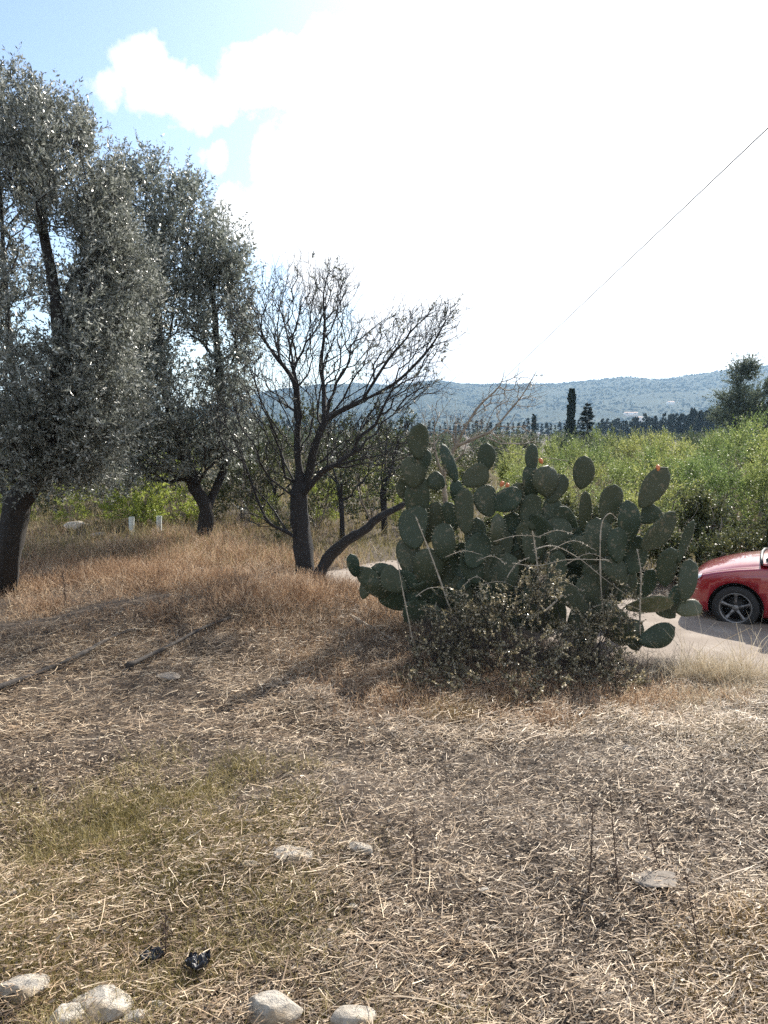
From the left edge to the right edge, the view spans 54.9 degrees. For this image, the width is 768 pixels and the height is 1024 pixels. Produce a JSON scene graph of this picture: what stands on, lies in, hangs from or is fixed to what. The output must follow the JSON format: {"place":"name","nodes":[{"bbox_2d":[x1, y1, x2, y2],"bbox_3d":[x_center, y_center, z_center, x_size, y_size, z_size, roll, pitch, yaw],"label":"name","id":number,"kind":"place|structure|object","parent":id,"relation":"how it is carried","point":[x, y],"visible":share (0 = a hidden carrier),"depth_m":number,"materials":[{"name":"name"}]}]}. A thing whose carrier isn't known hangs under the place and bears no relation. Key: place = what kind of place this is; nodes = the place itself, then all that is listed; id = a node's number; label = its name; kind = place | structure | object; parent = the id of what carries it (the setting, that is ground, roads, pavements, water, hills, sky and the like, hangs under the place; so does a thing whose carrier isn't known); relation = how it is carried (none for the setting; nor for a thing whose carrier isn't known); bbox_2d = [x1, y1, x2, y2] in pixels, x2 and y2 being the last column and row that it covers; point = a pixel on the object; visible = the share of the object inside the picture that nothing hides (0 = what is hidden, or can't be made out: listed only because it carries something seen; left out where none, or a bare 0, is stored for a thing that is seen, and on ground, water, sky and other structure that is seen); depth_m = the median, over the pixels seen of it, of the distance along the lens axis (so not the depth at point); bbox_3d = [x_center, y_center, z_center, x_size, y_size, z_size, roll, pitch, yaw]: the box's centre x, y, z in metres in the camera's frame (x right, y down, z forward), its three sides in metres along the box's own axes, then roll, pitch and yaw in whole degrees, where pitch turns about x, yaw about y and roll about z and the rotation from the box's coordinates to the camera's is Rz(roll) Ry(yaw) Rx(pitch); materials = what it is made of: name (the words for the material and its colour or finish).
{"place":"outdoors","nodes":[
{"label":"outdoors","id":0,"kind":"place"},
{"bbox_2d":[0,434,767,1023],"bbox_3d":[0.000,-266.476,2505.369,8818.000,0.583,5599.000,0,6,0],"label":"ground","id":1,"kind":"structure","parent":0,"point":[460,772],"depth_m":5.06,"materials":[{"name":"plant"}]},
{"bbox_2d":[0,973,49,1006],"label":"stone","id":2,"kind":"object","parent":1,"relation":"on","point":[30,981],"visible":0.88,"depth_m":3.13,"materials":[{"name":"stone"}]},
{"bbox_2d":[48,1002,83,1023],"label":"stone","id":3,"kind":"object","parent":1,"relation":"on","point":[62,1018],"visible":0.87,"depth_m":3.04,"materials":[{"name":"stone"}]},
{"bbox_2d":[0,628,134,689],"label":"fallen branch","id":4,"kind":"object","parent":1,"relation":"on","point":[6,684],"visible":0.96,"depth_m":7.27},
{"bbox_2d":[35,481,101,516],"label":"scrub bush","id":5,"kind":"object","parent":1,"relation":"on","point":[53,502],"visible":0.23,"depth_m":19.42,"materials":[{"name":"green plant"}]},
{"bbox_2d":[50,482,99,524],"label":"lime bush","id":6,"kind":"object","parent":1,"relation":"on","point":[60,513],"visible":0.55,"depth_m":18.01,"materials":[{"name":"green plant"}]},
{"bbox_2d":[0,41,181,594],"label":"olive tree","id":7,"kind":"object","parent":1,"relation":"on","point":[68,420],"visible":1,"depth_m":9.24,"materials":[{"name":"green plant"}]},
{"bbox_2d":[70,984,133,1023],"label":"stone","id":8,"kind":"object","parent":1,"relation":"on","point":[106,1005],"visible":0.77,"depth_m":3.08,"materials":[{"name":"stone"}]},
{"bbox_2d":[92,450,178,523],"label":"bush","id":9,"kind":"object","parent":1,"relation":"on","point":[130,507],"visible":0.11,"depth_m":18.98,"materials":[{"name":"green plant"}]},
{"bbox_2d":[120,1009,154,1023],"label":"stone","id":10,"kind":"object","parent":1,"relation":"on","point":[137,1014],"visible":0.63,"depth_m":3.04,"materials":[{"name":"stone"}]},
{"bbox_2d":[92,452,183,528],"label":"lime bush","id":11,"kind":"object","parent":1,"relation":"on","point":[144,507],"visible":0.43,"depth_m":17.52,"materials":[{"name":"green plant"}]},
{"bbox_2d":[139,945,164,964],"bbox_3d":[-1.063,2.037,3.399,0.112,0.060,0.086,0,6,0],"label":"plastic scrap","id":12,"kind":"object","parent":1,"relation":"on","point":[160,952],"visible":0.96,"depth_m":3.39,"materials":[{"name":"black"}]},
{"bbox_2d":[43,129,279,540],"bbox_3d":[-4.938,-3.437,15.242,5.494,8.570,4.267,0,6,0],"label":"olive tree","id":13,"kind":"object","parent":1,"relation":"on","point":[204,272],"visible":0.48,"depth_m":14.75,"materials":[{"name":"green plant"}]},
{"bbox_2d":[154,909,172,963],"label":"dead weed","id":14,"kind":"object","parent":1,"relation":"on","point":[165,932],"visible":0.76,"depth_m":3.40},
{"bbox_2d":[133,455,200,524],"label":"lime bush","id":15,"kind":"object","parent":1,"relation":"on","point":[187,505],"visible":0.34,"depth_m":18.47,"materials":[{"name":"green plant"}]},
{"bbox_2d":[125,616,233,668],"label":"fallen branch","id":16,"kind":"object","parent":1,"relation":"on","point":[130,664],"visible":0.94,"depth_m":8.08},
{"bbox_2d":[184,948,210,969],"bbox_3d":[-0.837,2.012,3.317,0.118,0.066,0.091,0,6,0],"label":"plastic scrap","id":17,"kind":"object","parent":1,"relation":"on","point":[202,958],"visible":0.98,"depth_m":3.31,"materials":[{"name":"black"}]},
{"bbox_2d":[194,441,251,511],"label":"scrub bush","id":18,"kind":"object","parent":1,"relation":"on","point":[206,484],"visible":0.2,"depth_m":20.38,"materials":[{"name":"green plant"}]},
{"bbox_2d":[205,450,282,521],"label":"scrub bush","id":19,"kind":"object","parent":1,"relation":"on","point":[227,486],"visible":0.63,"depth_m":18.39,"materials":[{"name":"green plant"}]},
{"bbox_2d":[0,733,517,1023],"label":"olive grass","id":20,"kind":"structure","parent":1,"relation":"on","point":[121,814],"depth_m":3.96,"materials":[{"name":"plant"}]},
{"bbox_2d":[229,413,292,505],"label":"scrub bush","id":21,"kind":"object","parent":1,"relation":"on","point":[267,455],"visible":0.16,"depth_m":22.93,"materials":[{"name":"green plant"}]},
{"bbox_2d":[233,438,289,512],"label":"scrub bush","id":22,"kind":"object","parent":1,"relation":"on","point":[263,482],"visible":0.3,"depth_m":19.41,"materials":[{"name":"green plant"}]},
{"bbox_2d":[245,490,281,525],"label":"lime bush","id":23,"kind":"object","parent":1,"relation":"on","point":[261,515],"visible":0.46,"depth_m":18.30,"materials":[{"name":"green plant"}]},
{"bbox_2d":[242,990,302,1023],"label":"stone","id":24,"kind":"object","parent":1,"relation":"on","point":[276,1006],"visible":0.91,"depth_m":3.02,"materials":[{"name":"stone"}]},
{"bbox_2d":[244,427,305,519],"bbox_3d":[-2.622,-0.863,18.475,1.575,2.586,1.613,-4,7,-31],"label":"scrub tree","id":25,"kind":"object","parent":1,"relation":"on","point":[274,484],"visible":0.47,"depth_m":18.45,"materials":[{"name":"green plant"}]},
{"bbox_2d":[263,493,292,537],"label":"scrub bush","id":26,"kind":"object","parent":1,"relation":"on","point":[277,520],"visible":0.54,"depth_m":16.03,"materials":[{"name":"green plant"}]},
{"bbox_2d":[0,589,578,715],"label":"straw heap","id":27,"kind":"object","parent":1,"relation":"on","point":[329,615],"visible":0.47,"depth_m":8.29,"materials":[{"name":"plant"}]},
{"bbox_2d":[274,845,313,863],"bbox_3d":[-0.505,1.920,4.137,0.227,0.056,0.148,6,6,-5],"label":"stone","id":28,"kind":"object","parent":1,"relation":"on","point":[286,853],"visible":0.69,"depth_m":4.11,"materials":[{"name":"stone"}]},
{"bbox_2d":[260,391,338,483],"bbox_3d":[-3.208,-2.498,27.963,3.183,4.091,3.138,0,6,-4],"label":"scrub bush","id":29,"kind":"object","parent":1,"relation":"on","point":[304,419],"visible":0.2,"depth_m":27.98,"materials":[{"name":"green plant"}]},
{"bbox_2d":[265,426,337,508],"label":"scrub bush","id":30,"kind":"object","parent":1,"relation":"on","point":[287,452],"visible":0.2,"depth_m":21.01,"materials":[{"name":"green plant"}]},
{"bbox_2d":[283,469,344,532],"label":"scrub bush","id":31,"kind":"object","parent":1,"relation":"on","point":[314,500],"visible":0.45,"depth_m":17.59,"materials":[{"name":"green plant"}]},
{"bbox_2d":[308,478,344,523],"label":"lime bush","id":32,"kind":"object","parent":1,"relation":"on","point":[314,488],"visible":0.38,"depth_m":19.20,"materials":[{"name":"green plant"}]},
{"bbox_2d":[173,239,481,578],"bbox_3d":[-0.836,-1.459,11.683,4.492,5.682,3.245,3,7,24],"label":"bare tree","id":33,"kind":"object","parent":1,"relation":"on","point":[301,488],"visible":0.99,"depth_m":11.63,"materials":[{"name":"beige plant"}]},
{"bbox_2d":[290,398,389,537],"bbox_3d":[-0.843,-0.897,16.672,2.045,3.295,2.095,-3,7,-27],"label":"scrub tree","id":34,"kind":"object","parent":1,"relation":"on","point":[341,499],"visible":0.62,"depth_m":16.63,"materials":[{"name":"green plant"}]},
{"bbox_2d":[330,1005,376,1023],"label":"stone","id":35,"kind":"object","parent":1,"relation":"on","point":[345,1014],"visible":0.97,"depth_m":3.01,"materials":[{"name":"stone"}]},
{"bbox_2d":[349,842,372,855],"bbox_3d":[-0.130,1.895,4.167,0.134,0.057,0.076,0,6,-1],"label":"stone","id":36,"kind":"object","parent":1,"relation":"on","point":[354,846],"visible":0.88,"depth_m":4.14,"materials":[{"name":"stone"}]},
{"bbox_2d":[321,411,405,508],"bbox_3d":[-0.649,-1.472,22.293,2.838,3.126,2.879,4,7,32],"label":"scrub bush","id":37,"kind":"object","parent":1,"relation":"on","point":[360,468],"visible":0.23,"depth_m":21.84,"materials":[{"name":"green plant"}]},
{"bbox_2d":[328,440,401,528],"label":"scrub bush","id":38,"kind":"object","parent":1,"relation":"on","point":[359,498],"visible":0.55,"depth_m":18.32,"materials":[{"name":"green plant"}]},
{"bbox_2d":[0,452,765,583],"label":"field grass","id":39,"kind":"structure","parent":1,"relation":"on","point":[386,543],"depth_m":16.85,"materials":[{"name":"plant"}]},
{"bbox_2d":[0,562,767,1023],"bbox_3d":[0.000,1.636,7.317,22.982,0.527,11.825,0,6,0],"label":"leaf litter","id":40,"kind":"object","parent":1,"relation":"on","point":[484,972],"visible":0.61,"depth_m":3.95,"materials":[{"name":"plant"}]},
{"bbox_2d":[0,508,767,752],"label":"brown brush","id":41,"kind":"object","parent":1,"relation":"on","point":[299,588],"visible":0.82,"depth_m":9.96,"materials":[{"name":"plant"}]},
{"bbox_2d":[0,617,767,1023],"bbox_3d":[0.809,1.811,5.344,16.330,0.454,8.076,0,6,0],"label":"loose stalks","id":42,"kind":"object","parent":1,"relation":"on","point":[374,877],"visible":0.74,"depth_m":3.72,"materials":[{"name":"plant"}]},
{"bbox_2d":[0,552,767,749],"bbox_3d":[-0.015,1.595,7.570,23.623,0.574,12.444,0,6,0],"label":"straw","id":43,"kind":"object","parent":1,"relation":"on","point":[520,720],"visible":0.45,"depth_m":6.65,"materials":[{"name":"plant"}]},
{"bbox_2d":[1,593,767,1023],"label":"clods and pebbles","id":44,"kind":"object","parent":1,"relation":"on","point":[431,843],"visible":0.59,"depth_m":4.18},
{"bbox_2d":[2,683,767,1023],"bbox_3d":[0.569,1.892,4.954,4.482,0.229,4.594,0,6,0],"label":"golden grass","id":45,"kind":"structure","parent":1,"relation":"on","point":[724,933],"depth_m":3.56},
{"bbox_2d":[362,396,416,533],"bbox_3d":[0.159,-1.099,17.611,1.440,3.426,1.912,-2,6,-16],"label":"scrub tree","id":46,"kind":"object","parent":1,"relation":"on","point":[382,494],"visible":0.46,"depth_m":17.65,"materials":[{"name":"green plant"}]},
{"bbox_2d":[56,539,751,733],"bbox_3d":[-1.631,1.228,10.064,11.996,0.682,3.987,5,8,40],"label":"twig debris","id":47,"kind":"object","parent":1,"relation":"on","point":[542,644],"visible":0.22,"depth_m":8.58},
{"bbox_2d":[345,423,475,628],"bbox_3d":[0.491,0.318,9.159,1.945,2.821,0.560,0,6,0],"label":"prickly pear","id":48,"kind":"object","parent":1,"relation":"on","point":[381,582],"visible":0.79,"depth_m":9.09,"materials":[{"name":"green plant"}]},
{"bbox_2d":[389,606,487,699],"bbox_3d":[0.535,1.415,7.503,1.057,0.948,1.570,0,6,0],"label":"bramble","id":49,"kind":"object","parent":1,"relation":"on","point":[456,653],"visible":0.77,"depth_m":7.52,"materials":[{"name":"green plant"}]},
{"bbox_2d":[426,448,477,503],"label":"scrub bush","id":50,"kind":"object","parent":1,"relation":"on","point":[447,476],"visible":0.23,"depth_m":19.24,"materials":[{"name":"green plant"}]},
{"bbox_2d":[454,421,456,453],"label":"utility pole","id":51,"kind":"object","parent":1,"relation":"on","point":[455,436],"visible":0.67,"depth_m":59.61,"materials":[{"name":"white"}]},
{"bbox_2d":[469,128,767,411],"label":"overhead cable","id":52,"kind":"object","parent":51,"relation":"attached to","point":[649,240],"visible":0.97,"depth_m":14.33,"materials":[{"name":"metal"}]},
{"bbox_2d":[436,444,478,503],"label":"scrub bush","id":53,"kind":"object","parent":1,"relation":"on","point":[460,460],"visible":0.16,"depth_m":23.61,"materials":[{"name":"green plant"}]},
{"bbox_2d":[414,360,567,522],"bbox_3d":[1.676,-0.350,10.363,2.472,3.583,1.713,4,7,35],"label":"bare shrub","id":54,"kind":"object","parent":1,"relation":"on","point":[453,449],"visible":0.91,"depth_m":10.46,"materials":[{"name":"brown plant"}]},
{"bbox_2d":[474,425,525,466],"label":"plain tree","id":55,"kind":"object","parent":1,"relation":"on","point":[493,444],"visible":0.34,"depth_m":54.69,"materials":[{"name":"green plant"}]},
{"bbox_2d":[399,549,626,715],"bbox_3d":[1.212,1.162,7.417,2.247,1.561,1.834,0,6,0],"label":"bramble","id":56,"kind":"object","parent":1,"relation":"on","point":[492,610],"visible":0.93,"depth_m":7.54,"materials":[{"name":"green plant"}]},
{"bbox_2d":[439,443,594,636],"bbox_3d":[1.899,0.602,9.268,2.260,2.935,1.534,2,6,18],"label":"prickly pear","id":57,"kind":"object","parent":1,"relation":"on","point":[551,486],"visible":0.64,"depth_m":8.94,"materials":[{"name":"green plant"}]},
{"bbox_2d":[493,434,548,489],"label":"field bush","id":58,"kind":"object","parent":1,"relation":"on","point":[509,457],"visible":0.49,"depth_m":26.45,"materials":[{"name":"green plant"}]},
{"bbox_2d":[501,442,547,503],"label":"field bush","id":59,"kind":"object","parent":1,"relation":"on","point":[516,479],"visible":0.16,"depth_m":23.61,"materials":[{"name":"green plant"}]},
{"bbox_2d":[537,434,576,473],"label":"field bush","id":60,"kind":"object","parent":1,"relation":"on","point":[545,447],"visible":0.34,"depth_m":31.56,"materials":[{"name":"green plant"}]},
{"bbox_2d":[542,492,578,550],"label":"bramble bush","id":61,"kind":"object","parent":1,"relation":"on","point":[565,501],"visible":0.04,"depth_m":15.22,"materials":[{"name":"green plant"}]},
{"bbox_2d":[564,388,577,436],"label":"cypress tree","id":62,"kind":"object","parent":1,"relation":"on","point":[570,420],"visible":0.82,"depth_m":93.81,"materials":[{"name":"green plant"}]},
{"bbox_2d":[548,449,604,502],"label":"field bush","id":63,"kind":"object","parent":1,"relation":"on","point":[554,462],"visible":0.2,"depth_m":25.87,"materials":[{"name":"green plant"}]},
{"bbox_2d":[563,422,607,489],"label":"field bush","id":64,"kind":"object","parent":1,"relation":"on","point":[578,448],"visible":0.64,"depth_m":31.41,"materials":[{"name":"green plant"}]},
{"bbox_2d":[576,403,594,441],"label":"conifer tree","id":65,"kind":"object","parent":1,"relation":"on","point":[587,414],"visible":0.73,"depth_m":99.02,"materials":[{"name":"green plant"}]},
{"bbox_2d":[564,448,606,508],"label":"field bush","id":66,"kind":"object","parent":1,"relation":"on","point":[597,471],"visible":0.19,"depth_m":22.50,"materials":[{"name":"green plant"}]},
{"bbox_2d":[584,795,600,895],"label":"dead weed","id":67,"kind":"object","parent":1,"relation":"on","point":[591,842],"visible":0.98,"depth_m":3.83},
{"bbox_2d":[567,426,624,470],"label":"plain tree","id":68,"kind":"object","parent":1,"relation":"on","point":[590,444],"visible":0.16,"depth_m":44.95,"materials":[{"name":"green plant"}]},
{"bbox_2d":[548,564,655,696],"bbox_3d":[2.219,1.260,7.530,1.216,1.353,1.540,0,6,0],"label":"bramble","id":69,"kind":"object","parent":1,"relation":"on","point":[610,613],"visible":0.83,"depth_m":7.60,"materials":[{"name":"green plant"}]},
{"bbox_2d":[574,453,644,527],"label":"field bush","id":70,"kind":"object","parent":1,"relation":"on","point":[619,471],"visible":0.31,"depth_m":19.91,"materials":[{"name":"green plant"}]},
{"bbox_2d":[586,438,640,497],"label":"field bush","id":71,"kind":"object","parent":1,"relation":"on","point":[601,455],"visible":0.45,"depth_m":26.39,"materials":[{"name":"green plant"}]},
{"bbox_2d":[606,778,627,894],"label":"dead weed","id":72,"kind":"object","parent":1,"relation":"on","point":[615,859],"visible":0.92,"depth_m":3.83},
{"bbox_2d":[600,430,638,465],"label":"field bush","id":73,"kind":"object","parent":1,"relation":"on","point":[613,443],"visible":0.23,"depth_m":37.50,"materials":[{"name":"green plant"}]},
{"bbox_2d":[605,441,663,493],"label":"field bush","id":74,"kind":"object","parent":1,"relation":"on","point":[626,464],"visible":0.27,"depth_m":22.74,"materials":[{"name":"green plant"}]},
{"bbox_2d":[566,465,702,650],"bbox_3d":[2.926,0.526,8.906,1.548,2.215,1.283,0,6,0],"label":"prickly pear","id":75,"kind":"object","parent":1,"relation":"on","point":[622,543],"visible":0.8,"depth_m":8.54,"materials":[{"name":"green plant"}]},
{"bbox_2d":[615,427,669,484],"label":"field bush","id":76,"kind":"object","parent":1,"relation":"on","point":[632,446],"visible":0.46,"depth_m":32.36,"materials":[{"name":"green plant"}]},
{"bbox_2d":[527,600,767,769],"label":"pale grass","id":77,"kind":"structure","parent":1,"relation":"on","point":[735,670],"depth_m":7.23,"materials":[{"name":"plant"}]},
{"bbox_2d":[628,870,675,887],"bbox_3d":[1.449,1.970,3.960,0.272,0.030,0.154,1,5,-1],"label":"stone","id":78,"kind":"object","parent":1,"relation":"on","point":[646,881],"visible":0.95,"depth_m":3.95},
{"bbox_2d":[639,796,664,870],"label":"dead weed","id":79,"kind":"object","parent":1,"relation":"on","point":[657,863],"visible":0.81,"depth_m":4.07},
{"bbox_2d":[625,441,708,521],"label":"field bush","id":80,"kind":"object","parent":1,"relation":"on","point":[664,505],"visible":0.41,"depth_m":19.52,"materials":[{"name":"green plant"}]},
{"bbox_2d":[630,427,705,512],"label":"field bush","id":81,"kind":"object","parent":1,"relation":"on","point":[662,448],"visible":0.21,"depth_m":22.99,"materials":[{"name":"green plant"}]},
{"bbox_2d":[620,451,716,536],"bbox_3d":[6.348,-0.169,17.061,2.249,2.654,2.049,4,8,36],"label":"field bush","id":82,"kind":"object","parent":1,"relation":"on","point":[631,498],"visible":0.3,"depth_m":16.87,"materials":[{"name":"green plant"}]},
{"bbox_2d":[652,425,696,480],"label":"field bush","id":83,"kind":"object","parent":1,"relation":"on","point":[664,435],"visible":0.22,"depth_m":32.67,"materials":[{"name":"green plant"}]},
{"bbox_2d":[638,503,719,567],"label":"bramble bush","id":84,"kind":"object","parent":1,"relation":"on","point":[699,525],"visible":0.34,"depth_m":13.41,"materials":[{"name":"green plant"}]},
{"bbox_2d":[654,434,704,504],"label":"field bush","id":85,"kind":"object","parent":1,"relation":"on","point":[682,447],"visible":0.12,"depth_m":26.96,"materials":[{"name":"green plant"}]},
{"bbox_2d":[680,869,705,953],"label":"dead weed","id":86,"kind":"object","parent":1,"relation":"on","point":[692,915],"visible":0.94,"depth_m":3.46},
{"bbox_2d":[643,524,753,580],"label":"bramble bush","id":87,"kind":"object","parent":1,"relation":"on","point":[699,550],"visible":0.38,"depth_m":12.10,"materials":[{"name":"green plant"}]},
{"bbox_2d":[672,418,736,460],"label":"plain tree","id":88,"kind":"object","parent":1,"relation":"on","point":[697,439],"visible":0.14,"depth_m":49.10,"materials":[{"name":"green plant"}]},
{"bbox_2d":[676,425,743,494],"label":"field bush","id":89,"kind":"object","parent":1,"relation":"on","point":[715,443],"visible":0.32,"depth_m":27.11,"materials":[{"name":"green plant"}]},
{"bbox_2d":[672,446,759,542],"bbox_3d":[7.755,-0.342,17.537,2.172,2.458,2.186,-3,7,-25],"label":"field bush","id":90,"kind":"object","parent":1,"relation":"on","point":[720,487],"visible":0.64,"depth_m":17.29,"materials":[{"name":"green plant"}]},
{"bbox_2d":[675,483,767,560],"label":"bramble bush","id":91,"kind":"object","parent":1,"relation":"on","point":[706,505],"visible":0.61,"depth_m":13.42,"materials":[{"name":"green plant"}]},
{"bbox_2d":[675,411,767,518],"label":"field bush","id":92,"kind":"object","parent":1,"relation":"on","point":[732,453],"visible":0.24,"depth_m":22.25,"materials":[{"name":"green plant"}]},
{"bbox_2d":[694,434,759,528],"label":"field bush","id":93,"kind":"object","parent":1,"relation":"on","point":[711,463],"visible":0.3,"depth_m":19.82,"materials":[{"name":"green plant"}]},
{"bbox_2d":[704,523,761,559],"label":"bramble bush","id":94,"kind":"object","parent":1,"relation":"on","point":[733,546],"visible":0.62,"depth_m":11.72,"materials":[{"name":"green plant"}]},
{"bbox_2d":[702,350,767,439],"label":"pine tree","id":95,"kind":"object","parent":1,"relation":"on","point":[741,405],"visible":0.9,"depth_m":60.85,"materials":[{"name":"green plant"}]},
{"bbox_2d":[712,413,757,475],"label":"field bush","id":96,"kind":"object","parent":1,"relation":"on","point":[722,430],"visible":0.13,"depth_m":38.29,"materials":[{"name":"green plant"}]},
{"bbox_2d":[716,413,767,536],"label":"field bush","id":97,"kind":"object","parent":1,"relation":"on","point":[762,485],"visible":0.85,"depth_m":16.88,"materials":[{"name":"green plant"}]},
{"bbox_2d":[728,431,767,517],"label":"field bush","id":98,"kind":"object","parent":1,"relation":"on","point":[748,464],"visible":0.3,"depth_m":19.54,"materials":[{"name":"green plant"}]},
{"bbox_2d":[0,0,767,410],"label":"sky","id":99,"kind":"structure","parent":0,"point":[513,156],"materials":[{"name":"white"}]},
{"bbox_2d":[27,367,767,433],"bbox_3d":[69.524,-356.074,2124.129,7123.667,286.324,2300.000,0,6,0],"label":"hill","id":100,"kind":"structure","parent":0,"point":[560,415],"depth_m":1941.97,"materials":[{"name":"blue"}]},
{"bbox_2d":[164,365,767,433],"bbox_3d":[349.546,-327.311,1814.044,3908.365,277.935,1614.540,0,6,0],"label":"hillside woodland","id":101,"kind":"object","parent":100,"relation":"on","point":[589,398],"visible":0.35,"depth_m":1994.95,"materials":[{"name":"green plant"}]},
{"bbox_2d":[297,560,767,677],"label":"dirt road","id":102,"kind":"structure","parent":0,"point":[710,628],"depth_m":9.34,"materials":[{"name":"soil"}]},
{"bbox_2d":[690,548,767,624],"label":"car","id":103,"kind":"object","parent":102,"relation":"on","point":[734,585],"visible":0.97,"depth_m":10.06,"materials":[{"name":"red paint"}]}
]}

